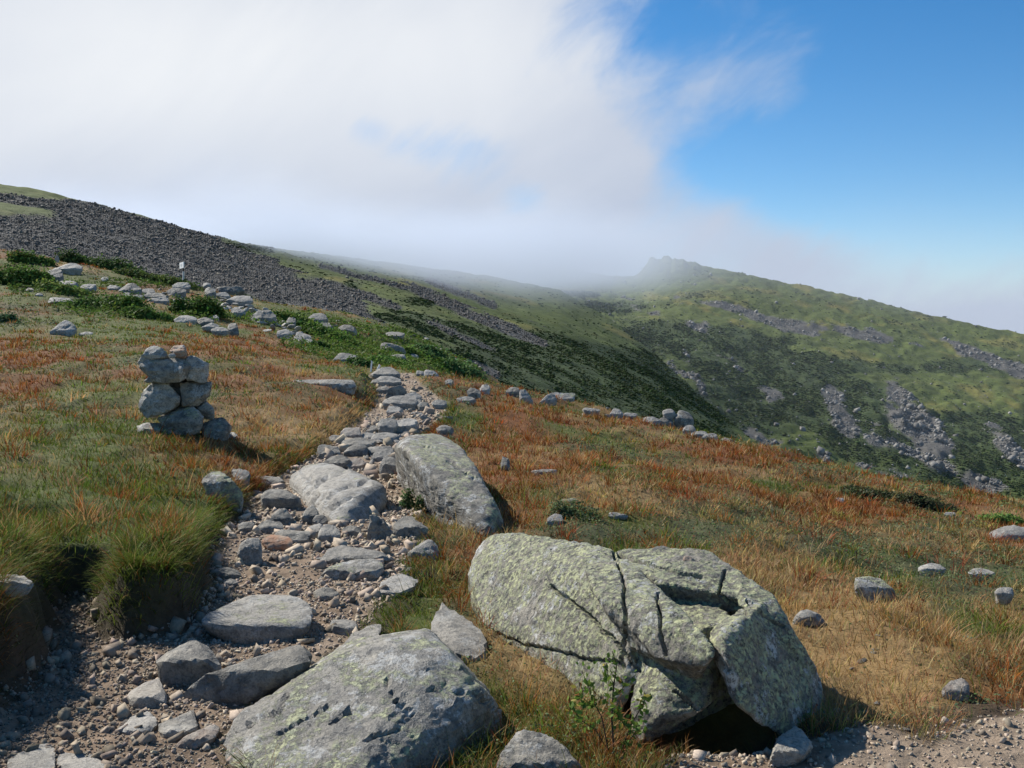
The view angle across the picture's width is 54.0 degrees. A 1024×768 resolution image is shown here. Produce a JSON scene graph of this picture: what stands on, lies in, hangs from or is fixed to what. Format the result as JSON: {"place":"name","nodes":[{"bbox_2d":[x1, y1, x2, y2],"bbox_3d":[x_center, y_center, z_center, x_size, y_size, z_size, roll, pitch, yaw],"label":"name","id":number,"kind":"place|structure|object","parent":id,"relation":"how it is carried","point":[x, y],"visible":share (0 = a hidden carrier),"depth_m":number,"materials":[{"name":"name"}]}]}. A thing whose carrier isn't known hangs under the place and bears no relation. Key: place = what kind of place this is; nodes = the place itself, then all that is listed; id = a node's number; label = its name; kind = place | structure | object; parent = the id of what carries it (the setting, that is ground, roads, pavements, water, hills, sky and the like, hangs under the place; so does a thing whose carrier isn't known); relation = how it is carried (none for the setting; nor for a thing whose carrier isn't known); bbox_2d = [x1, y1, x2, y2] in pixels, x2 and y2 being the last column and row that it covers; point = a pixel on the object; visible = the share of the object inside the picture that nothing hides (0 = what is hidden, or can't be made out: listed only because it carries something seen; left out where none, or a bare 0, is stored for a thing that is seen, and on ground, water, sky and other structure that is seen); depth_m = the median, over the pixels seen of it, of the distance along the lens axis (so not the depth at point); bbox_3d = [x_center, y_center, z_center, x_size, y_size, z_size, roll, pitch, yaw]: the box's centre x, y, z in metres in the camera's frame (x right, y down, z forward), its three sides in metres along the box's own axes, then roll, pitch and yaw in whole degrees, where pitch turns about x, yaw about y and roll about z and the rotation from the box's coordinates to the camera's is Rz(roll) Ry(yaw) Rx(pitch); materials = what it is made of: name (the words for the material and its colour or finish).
{"place":"outdoors","nodes":[
{"label":"outdoors","id":0,"kind":"place"},
{"bbox_2d":[0,184,756,443],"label":"hillside","id":1,"kind":"structure","parent":0,"point":[566,313],"depth_m":297.12,"materials":[{"name":"green plant"}]},
{"bbox_2d":[0,192,548,377],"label":"scree","id":2,"kind":"structure","parent":1,"relation":"on","point":[226,268],"depth_m":237.21,"materials":[{"name":"stone"}]},
{"bbox_2d":[223,237,748,439],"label":"scrub","id":3,"kind":"object","parent":1,"relation":"on","point":[551,376],"visible":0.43,"depth_m":266.64,"materials":[{"name":"green plant"}]},
{"bbox_2d":[0,249,1023,767],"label":"ground","id":4,"kind":"structure","parent":0,"point":[732,727],"depth_m":7.17,"materials":[{"name":"brown plant"}]},
{"bbox_2d":[0,574,33,597],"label":"rock","id":5,"kind":"object","parent":4,"relation":"on","point":[23,585],"visible":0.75,"depth_m":4.62,"materials":[{"name":"stone"}]},
{"bbox_2d":[0,258,59,286],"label":"shrub","id":6,"kind":"object","parent":4,"relation":"on","point":[16,273],"visible":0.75,"depth_m":45.67,"materials":[{"name":"green plant"}]},
{"bbox_2d":[7,743,55,767],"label":"rock","id":7,"kind":"object","parent":4,"relation":"on","point":[41,756],"visible":0.88,"depth_m":3.72,"materials":[{"name":"stone"}]},
{"bbox_2d":[5,248,57,266],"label":"shrub","id":8,"kind":"object","parent":4,"relation":"on","point":[23,256],"visible":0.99,"depth_m":54.07,"materials":[{"name":"green plant"}]},
{"bbox_2d":[50,320,76,336],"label":"rock","id":9,"kind":"object","parent":4,"relation":"on","point":[67,327],"visible":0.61,"depth_m":26.69,"materials":[{"name":"stone"}]},
{"bbox_2d":[32,277,95,297],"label":"shrub","id":10,"kind":"object","parent":4,"relation":"on","point":[60,288],"visible":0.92,"depth_m":44.47,"materials":[{"name":"green plant"}]},
{"bbox_2d":[54,263,82,274],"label":"rock","id":11,"kind":"object","parent":4,"relation":"on","point":[72,269],"visible":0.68,"depth_m":52.61,"materials":[{"name":"stone"}]},
{"bbox_2d":[57,752,104,767],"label":"rock","id":12,"kind":"object","parent":4,"relation":"on","point":[68,760],"visible":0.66,"depth_m":3.71,"materials":[{"name":"stone"}]},
{"bbox_2d":[54,248,146,271],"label":"shrub","id":13,"kind":"object","parent":4,"relation":"on","point":[69,256],"visible":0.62,"depth_m":62.28,"materials":[{"name":"green plant"}]},
{"bbox_2d":[58,290,151,310],"bbox_3d":[-15.669,-3.125,38.882,3.823,1.045,2.076,0,3,0],"label":"shrub","id":14,"kind":"object","parent":4,"relation":"on","point":[125,300],"visible":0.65,"depth_m":38.53,"materials":[{"name":"green plant"}]},
{"bbox_2d":[118,711,157,734],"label":"rock","id":15,"kind":"object","parent":4,"relation":"on","point":[148,721],"visible":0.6,"depth_m":4.04,"materials":[{"name":"stone"}]},
{"bbox_2d":[127,678,166,708],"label":"rock","id":16,"kind":"object","parent":4,"relation":"on","point":[150,694],"visible":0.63,"depth_m":4.28,"materials":[{"name":"stone"}]},
{"bbox_2d":[119,303,174,321],"bbox_3d":[-13.673,-2.635,37.276,2.240,0.742,1.684,1,3,23],"label":"shrub","id":17,"kind":"object","parent":4,"relation":"on","point":[143,312],"visible":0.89,"depth_m":36.97,"materials":[{"name":"green plant"}]},
{"bbox_2d":[111,266,204,291],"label":"shrub","id":18,"kind":"object","parent":4,"relation":"on","point":[165,278],"visible":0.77,"depth_m":56.60,"materials":[{"name":"green plant"}]},
{"bbox_2d":[137,423,182,434],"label":"cairn stone","id":19,"kind":"object","parent":4,"relation":"on","point":[156,426],"visible":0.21,"depth_m":11.46,"materials":[{"name":"stone"}]},
{"bbox_2d":[157,406,203,434],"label":"cairn stone","id":20,"kind":"object","parent":19,"relation":"on","point":[188,420],"visible":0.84,"depth_m":11.45,"materials":[{"name":"stone"}]},
{"bbox_2d":[138,382,180,417],"bbox_3d":[-4.063,0.171,11.669,0.528,0.456,0.534,0,3,0],"label":"cairn stone","id":21,"kind":"object","parent":20,"relation":"on","point":[156,400],"visible":0.99,"depth_m":11.45,"materials":[{"name":"stone"}]},
{"bbox_2d":[139,357,190,383],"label":"cairn stone","id":22,"kind":"object","parent":21,"relation":"on","point":[168,370],"visible":0.96,"depth_m":11.42,"materials":[{"name":"stone"}]},
{"bbox_2d":[138,346,168,364],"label":"cairn stone","id":23,"kind":"object","parent":22,"relation":"on","point":[154,352],"visible":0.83,"depth_m":11.49,"materials":[{"name":"stone"}]},
{"bbox_2d":[180,381,211,407],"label":"cairn stone","id":24,"kind":"object","parent":20,"relation":"on","point":[194,393],"visible":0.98,"depth_m":11.54,"materials":[{"name":"stone"}]},
{"bbox_2d":[185,356,208,383],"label":"cairn stone","id":25,"kind":"object","parent":24,"relation":"on","point":[198,371],"visible":0.81,"depth_m":11.53,"materials":[{"name":"stone"}]},
{"bbox_2d":[158,710,197,737],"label":"rock","id":26,"kind":"object","parent":4,"relation":"on","point":[186,722],"visible":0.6,"depth_m":3.98,"materials":[{"name":"stone"}]},
{"bbox_2d":[156,641,221,684],"bbox_3d":[-1.481,1.337,4.687,0.319,0.258,0.308,0,3,0],"label":"rock","id":27,"kind":"object","parent":4,"relation":"on","point":[190,662],"visible":0.63,"depth_m":4.55,"materials":[{"name":"stone"}]},
{"bbox_2d":[164,293,229,319],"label":"shrub","id":28,"kind":"object","parent":4,"relation":"on","point":[198,303],"visible":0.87,"depth_m":42.02,"materials":[{"name":"green plant"}]},
{"bbox_2d":[175,724,219,747],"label":"rock","id":29,"kind":"object","parent":4,"relation":"on","point":[208,734],"visible":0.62,"depth_m":3.86,"materials":[{"name":"stone"}]},
{"bbox_2d":[201,417,231,440],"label":"cairn stone","id":30,"kind":"object","parent":4,"relation":"on","point":[221,427],"visible":0.64,"depth_m":11.57,"materials":[{"name":"stone"}]},
{"bbox_2d":[196,401,214,419],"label":"cairn stone","id":31,"kind":"object","parent":30,"relation":"on","point":[206,409],"visible":0.89,"depth_m":11.60,"materials":[{"name":"stone"}]},
{"bbox_2d":[202,471,243,512],"bbox_3d":[-2.470,0.949,8.667,0.362,0.386,0.354,0,3,0],"label":"rock","id":32,"kind":"object","parent":4,"relation":"on","point":[223,483],"visible":0.6,"depth_m":8.53,"materials":[{"name":"stone"}]},
{"bbox_2d":[211,567,241,578],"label":"rock","id":33,"kind":"object","parent":4,"relation":"on","point":[230,573],"visible":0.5,"depth_m":6.49,"materials":[{"name":"stone"}]},
{"bbox_2d":[216,286,244,295],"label":"rock","id":34,"kind":"object","parent":4,"relation":"on","point":[237,291],"visible":0.56,"depth_m":62.21,"materials":[{"name":"stone"}]},
{"bbox_2d":[226,295,252,307],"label":"rock","id":35,"kind":"object","parent":4,"relation":"on","point":[242,300],"visible":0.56,"depth_m":52.78,"materials":[{"name":"stone"}]},
{"bbox_2d":[231,468,250,488],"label":"rock","id":36,"kind":"object","parent":4,"relation":"on","point":[244,473],"visible":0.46,"depth_m":9.56,"materials":[{"name":"stone"}]},
{"bbox_2d":[6,273,481,376],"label":"ground cover","id":37,"kind":"object","parent":4,"relation":"on","point":[369,347],"visible":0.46,"depth_m":44.01,"materials":[{"name":"green plant"}]},
{"bbox_2d":[182,645,311,705],"bbox_3d":[-1.152,1.362,4.455,0.584,0.463,0.409,0,3,0],"label":"rock","id":38,"kind":"object","parent":4,"relation":"on","point":[253,680],"visible":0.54,"depth_m":4.30,"materials":[{"name":"stone"}]},
{"bbox_2d":[237,538,261,564],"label":"rock","id":39,"kind":"object","parent":4,"relation":"on","point":[249,551],"visible":0.73,"depth_m":6.86,"materials":[{"name":"stone"}]},
{"bbox_2d":[201,594,312,644],"bbox_3d":[-1.342,1.314,5.523,0.596,0.269,0.755,0,3,0],"label":"rock","id":40,"kind":"object","parent":4,"relation":"on","point":[253,619],"visible":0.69,"depth_m":5.21,"materials":[{"name":"stone"}]},
{"bbox_2d":[251,310,275,324],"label":"rock","id":41,"kind":"object","parent":4,"relation":"on","point":[269,316],"visible":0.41,"depth_m":45.25,"materials":[{"name":"stone"}]},
{"bbox_2d":[258,520,283,533],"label":"rock","id":42,"kind":"object","parent":4,"relation":"on","point":[268,526],"visible":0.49,"depth_m":7.89,"materials":[{"name":"stone"}]},
{"bbox_2d":[262,535,292,550],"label":"rock","id":43,"kind":"object","parent":4,"relation":"on","point":[276,542],"visible":0.73,"depth_m":7.32,"materials":[{"name":"stone"}]},
{"bbox_2d":[261,489,301,509],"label":"rock","id":44,"kind":"object","parent":4,"relation":"on","point":[276,498],"visible":0.62,"depth_m":8.86,"materials":[{"name":"stone"}]},
{"bbox_2d":[270,508,294,524],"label":"rock","id":45,"kind":"object","parent":4,"relation":"on","point":[283,516],"visible":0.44,"depth_m":8.21,"materials":[{"name":"stone"}]},
{"bbox_2d":[253,308,319,327],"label":"shrub","id":46,"kind":"object","parent":4,"relation":"on","point":[281,316],"visible":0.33,"depth_m":48.52,"materials":[{"name":"green plant"}]},
{"bbox_2d":[274,529,310,543],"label":"rock","id":47,"kind":"object","parent":4,"relation":"on","point":[295,536],"visible":0.41,"depth_m":7.56,"materials":[{"name":"stone"}]},
{"bbox_2d":[302,506,318,523],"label":"rock","id":48,"kind":"object","parent":4,"relation":"on","point":[309,514],"visible":0.6,"depth_m":8.33,"materials":[{"name":"stone"}]},
{"bbox_2d":[293,379,356,394],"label":"rock","id":49,"kind":"object","parent":4,"relation":"on","point":[349,387],"visible":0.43,"depth_m":18.15,"materials":[{"name":"stone"}]},
{"bbox_2d":[313,587,339,600],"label":"rock","id":50,"kind":"object","parent":4,"relation":"on","point":[326,593],"visible":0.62,"depth_m":5.95,"materials":[{"name":"stone"}]},
{"bbox_2d":[317,444,339,458],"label":"rock","id":51,"kind":"object","parent":4,"relation":"on","point":[322,453],"visible":0.52,"depth_m":12.11,"materials":[{"name":"stone"}]},
{"bbox_2d":[317,524,340,542],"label":"rock","id":52,"kind":"object","parent":4,"relation":"on","point":[328,532],"visible":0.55,"depth_m":7.62,"materials":[{"name":"stone"}]},
{"bbox_2d":[299,319,359,345],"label":"shrub","id":53,"kind":"object","parent":4,"relation":"on","point":[321,328],"visible":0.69,"depth_m":45.63,"materials":[{"name":"green plant"}]},
{"bbox_2d":[323,455,349,468],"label":"rock","id":54,"kind":"object","parent":4,"relation":"on","point":[342,461],"visible":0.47,"depth_m":11.29,"materials":[{"name":"stone"}]},
{"bbox_2d":[289,463,386,523],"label":"slab","id":55,"kind":"structure","parent":4,"relation":"on","point":[331,492],"depth_m":9.01,"materials":[{"name":"stone"}]},
{"bbox_2d":[330,619,357,635],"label":"rock","id":56,"kind":"object","parent":4,"relation":"on","point":[340,626],"visible":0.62,"depth_m":5.32,"materials":[{"name":"stone"}]},
{"bbox_2d":[319,559,383,579],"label":"rock","id":57,"kind":"object","parent":4,"relation":"on","point":[372,569],"visible":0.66,"depth_m":6.48,"materials":[{"name":"stone"}]},
{"bbox_2d":[340,427,362,437],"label":"rock","id":58,"kind":"object","parent":4,"relation":"on","point":[354,432],"visible":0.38,"depth_m":13.71,"materials":[{"name":"stone"}]},
{"bbox_2d":[343,444,367,456],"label":"rock","id":59,"kind":"object","parent":4,"relation":"on","point":[357,450],"visible":0.61,"depth_m":12.27,"materials":[{"name":"stone"}]},
{"bbox_2d":[320,545,391,563],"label":"rock","id":60,"kind":"object","parent":4,"relation":"on","point":[335,555],"visible":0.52,"depth_m":6.95,"materials":[{"name":"stone"}]},
{"bbox_2d":[341,437,376,446],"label":"rock","id":61,"kind":"object","parent":4,"relation":"on","point":[364,441],"visible":0.36,"depth_m":12.94,"materials":[{"name":"stone"}]},
{"bbox_2d":[343,355,375,367],"bbox_3d":[-4.113,-0.594,27.096,0.881,0.400,0.583,3,4,42],"label":"shrub","id":62,"kind":"object","parent":4,"relation":"on","point":[361,361],"visible":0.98,"depth_m":26.98,"materials":[{"name":"green plant"}]},
{"bbox_2d":[344,624,380,643],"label":"rock","id":63,"kind":"object","parent":4,"relation":"on","point":[367,631],"visible":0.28,"depth_m":5.17,"materials":[{"name":"stone"}]},
{"bbox_2d":[223,628,502,767],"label":"boulder","id":64,"kind":"object","parent":4,"relation":"on","point":[402,699],"visible":0.97,"depth_m":3.88,"materials":[{"name":"stone"}]},
{"bbox_2d":[366,515,392,539],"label":"rock","id":65,"kind":"object","parent":4,"relation":"on","point":[379,528],"visible":0.58,"depth_m":7.68,"materials":[{"name":"stone"}]},
{"bbox_2d":[370,367,400,378],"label":"rock","id":66,"kind":"object","parent":4,"relation":"on","point":[386,371],"visible":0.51,"depth_m":23.87,"materials":[{"name":"stone"}]},
{"bbox_2d":[370,376,401,385],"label":"rock","id":67,"kind":"object","parent":4,"relation":"on","point":[387,381],"visible":0.57,"depth_m":22.47,"materials":[{"name":"stone"}]},
{"bbox_2d":[377,418,397,433],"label":"rock","id":68,"kind":"object","parent":4,"relation":"on","point":[389,425],"visible":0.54,"depth_m":14.48,"materials":[{"name":"stone"}]},
{"bbox_2d":[379,456,396,474],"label":"rock","id":69,"kind":"object","parent":4,"relation":"on","point":[387,464],"visible":0.48,"depth_m":10.99,"materials":[{"name":"stone"}]},
{"bbox_2d":[367,352,416,369],"bbox_3d":[-4.245,-0.670,34.925,1.939,0.956,1.739,-1,3,-20],"label":"shrub","id":70,"kind":"object","parent":4,"relation":"on","point":[386,358],"visible":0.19,"depth_m":34.51,"materials":[{"name":"green plant"}]},
{"bbox_2d":[385,385,406,398],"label":"rock","id":71,"kind":"object","parent":4,"relation":"on","point":[396,390],"visible":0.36,"depth_m":19.30,"materials":[{"name":"stone"}]},
{"bbox_2d":[379,574,417,597],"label":"rock","id":72,"kind":"object","parent":4,"relation":"on","point":[393,583],"visible":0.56,"depth_m":6.11,"materials":[{"name":"stone"}]},
{"bbox_2d":[382,395,418,409],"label":"rock","id":73,"kind":"object","parent":4,"relation":"on","point":[404,401],"visible":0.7,"depth_m":17.85,"materials":[{"name":"stone"}]},
{"bbox_2d":[396,418,417,432],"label":"rock","id":74,"kind":"object","parent":4,"relation":"on","point":[406,425],"visible":0.43,"depth_m":14.69,"materials":[{"name":"stone"}]},
{"bbox_2d":[393,516,427,537],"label":"rock","id":75,"kind":"object","parent":4,"relation":"on","point":[405,526],"visible":0.58,"depth_m":7.76,"materials":[{"name":"stone"}]},
{"bbox_2d":[398,488,426,508],"bbox_3d":[-0.890,1.022,9.033,0.298,0.226,0.160,0,3,0],"label":"shrub","id":76,"kind":"object","parent":4,"relation":"on","point":[408,502],"visible":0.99,"depth_m":9.03,"materials":[{"name":"green plant"}]},
{"bbox_2d":[408,539,438,559],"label":"rock","id":77,"kind":"object","parent":4,"relation":"on","point":[425,546],"visible":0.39,"depth_m":7.16,"materials":[{"name":"stone"}]},
{"bbox_2d":[395,342,458,375],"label":"shrub","id":78,"kind":"object","parent":4,"relation":"on","point":[411,349],"visible":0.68,"depth_m":51.76,"materials":[{"name":"green plant"}]},
{"bbox_2d":[394,434,503,535],"bbox_3d":[-0.782,0.864,10.343,0.872,0.732,4.840,0,3,-8],"label":"boulder","id":79,"kind":"object","parent":4,"relation":"on","point":[440,474],"visible":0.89,"depth_m":8.72,"materials":[{"name":"stone"}]},
{"bbox_2d":[409,339,493,381],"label":"shrub","id":80,"kind":"object","parent":4,"relation":"on","point":[464,368],"visible":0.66,"depth_m":52.91,"materials":[{"name":"green plant"}]},
{"bbox_2d":[431,602,487,663],"bbox_3d":[-0.300,1.373,5.314,0.275,0.283,0.822,0,3,-9],"label":"rock","id":81,"kind":"object","parent":4,"relation":"on","point":[455,632],"visible":0.48,"depth_m":5.14,"materials":[{"name":"stone"}]},
{"bbox_2d":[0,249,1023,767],"bbox_3d":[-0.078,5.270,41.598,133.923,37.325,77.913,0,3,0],"label":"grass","id":82,"kind":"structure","parent":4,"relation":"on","point":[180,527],"depth_m":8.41,"materials":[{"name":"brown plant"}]},
{"bbox_2d":[0,371,1023,767],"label":"gravel","id":83,"kind":"structure","parent":4,"relation":"on","point":[108,753],"depth_m":4.93,"materials":[{"name":"grey gravel"}]},
{"bbox_2d":[497,729,580,767],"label":"rock","id":84,"kind":"object","parent":4,"relation":"on","point":[528,745],"visible":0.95,"depth_m":3.68,"materials":[{"name":"stone"}]},
{"bbox_2d":[542,496,603,521],"bbox_3d":[0.550,1.079,8.703,0.588,0.199,0.371,0,3,0],"label":"shrub","id":85,"kind":"object","parent":4,"relation":"on","point":[569,510],"visible":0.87,"depth_m":8.64,"materials":[{"name":"green plant"}]},
{"bbox_2d":[565,649,652,758],"bbox_3d":[0.363,1.237,3.811,0.329,0.437,0.255,0,3,0],"label":"sapling","id":86,"kind":"object","parent":4,"relation":"on","point":[592,703],"visible":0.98,"depth_m":3.82,"materials":[{"name":"green plant"}]},
{"bbox_2d":[468,532,824,744],"bbox_3d":[0.367,1.165,5.099,1.148,0.716,2.576,-3,4,-42],"label":"boulder","id":87,"kind":"object","parent":4,"relation":"on","point":[702,634],"visible":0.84,"depth_m":4.46,"materials":[{"name":"stone"}]},
{"bbox_2d":[674,410,693,429],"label":"rock","id":88,"kind":"object","parent":4,"relation":"on","point":[683,419],"visible":0.59,"depth_m":22.38,"materials":[{"name":"stone"}]},
{"bbox_2d":[770,726,812,766],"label":"rock","id":89,"kind":"object","parent":4,"relation":"on","point":[793,746],"visible":0.94,"depth_m":3.74,"materials":[{"name":"stone"}]},
{"bbox_2d":[793,609,824,625],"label":"rock","id":90,"kind":"object","parent":4,"relation":"on","point":[814,616],"visible":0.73,"depth_m":5.64,"materials":[{"name":"stone"}]},
{"bbox_2d":[840,483,894,500],"bbox_3d":[5.344,1.620,15.029,0.977,0.228,0.652,0,3,0],"label":"shrub","id":91,"kind":"object","parent":4,"relation":"on","point":[846,490],"visible":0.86,"depth_m":14.94,"materials":[{"name":"green plant"}]},
{"bbox_2d":[854,576,895,601],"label":"rock","id":92,"kind":"object","parent":4,"relation":"on","point":[867,585],"visible":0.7,"depth_m":6.59,"materials":[{"name":"stone"}]},
{"bbox_2d":[886,490,965,513],"bbox_3d":[6.149,1.759,14.803,1.246,0.471,0.771,0,3,0],"label":"shrub","id":93,"kind":"object","parent":4,"relation":"on","point":[920,501],"visible":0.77,"depth_m":14.61,"materials":[{"name":"green plant"}]},
{"bbox_2d":[918,563,945,577],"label":"rock","id":94,"kind":"object","parent":4,"relation":"on","point":[931,566],"visible":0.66,"depth_m":7.93,"materials":[{"name":"stone"}]},
{"bbox_2d":[942,678,969,701],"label":"rock","id":95,"kind":"object","parent":4,"relation":"on","point":[952,687],"visible":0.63,"depth_m":4.42,"materials":[{"name":"stone"}]},
{"bbox_2d":[977,510,1023,525],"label":"shrub","id":96,"kind":"object","parent":4,"relation":"on","point":[1008,517],"visible":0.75,"depth_m":14.18,"materials":[{"name":"green plant"}]},
{"bbox_2d":[994,587,1013,604],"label":"rock","id":97,"kind":"object","parent":4,"relation":"on","point":[1004,594],"visible":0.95,"depth_m":6.83,"materials":[{"name":"stone"}]},
{"bbox_2d":[989,525,1023,542],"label":"rock","id":98,"kind":"object","parent":4,"relation":"on","point":[1017,531],"visible":0.52,"depth_m":11.75,"materials":[{"name":"stone"}]},
{"bbox_2d":[0,0,1023,333],"label":"sky","id":99,"kind":"structure","parent":0,"point":[865,149],"materials":[{"name":"white"}]},
{"bbox_2d":[232,239,1023,499],"bbox_3d":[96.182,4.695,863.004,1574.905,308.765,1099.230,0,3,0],"label":"mountain","id":100,"kind":"structure","parent":0,"point":[651,276],"depth_m":710.81,"materials":[{"name":"green plant"}]},
{"bbox_2d":[231,239,1023,498],"bbox_3d":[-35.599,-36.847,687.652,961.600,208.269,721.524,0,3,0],"label":"scrub","id":101,"kind":"object","parent":100,"relation":"on","point":[730,349],"visible":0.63,"depth_m":616.76,"materials":[{"name":"green plant"}]},
{"bbox_2d":[280,241,1023,492],"bbox_3d":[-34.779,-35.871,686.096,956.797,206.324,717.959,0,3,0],"label":"scree","id":102,"kind":"structure","parent":100,"relation":"on","point":[1015,451],"depth_m":570.34,"materials":[{"name":"stone"}]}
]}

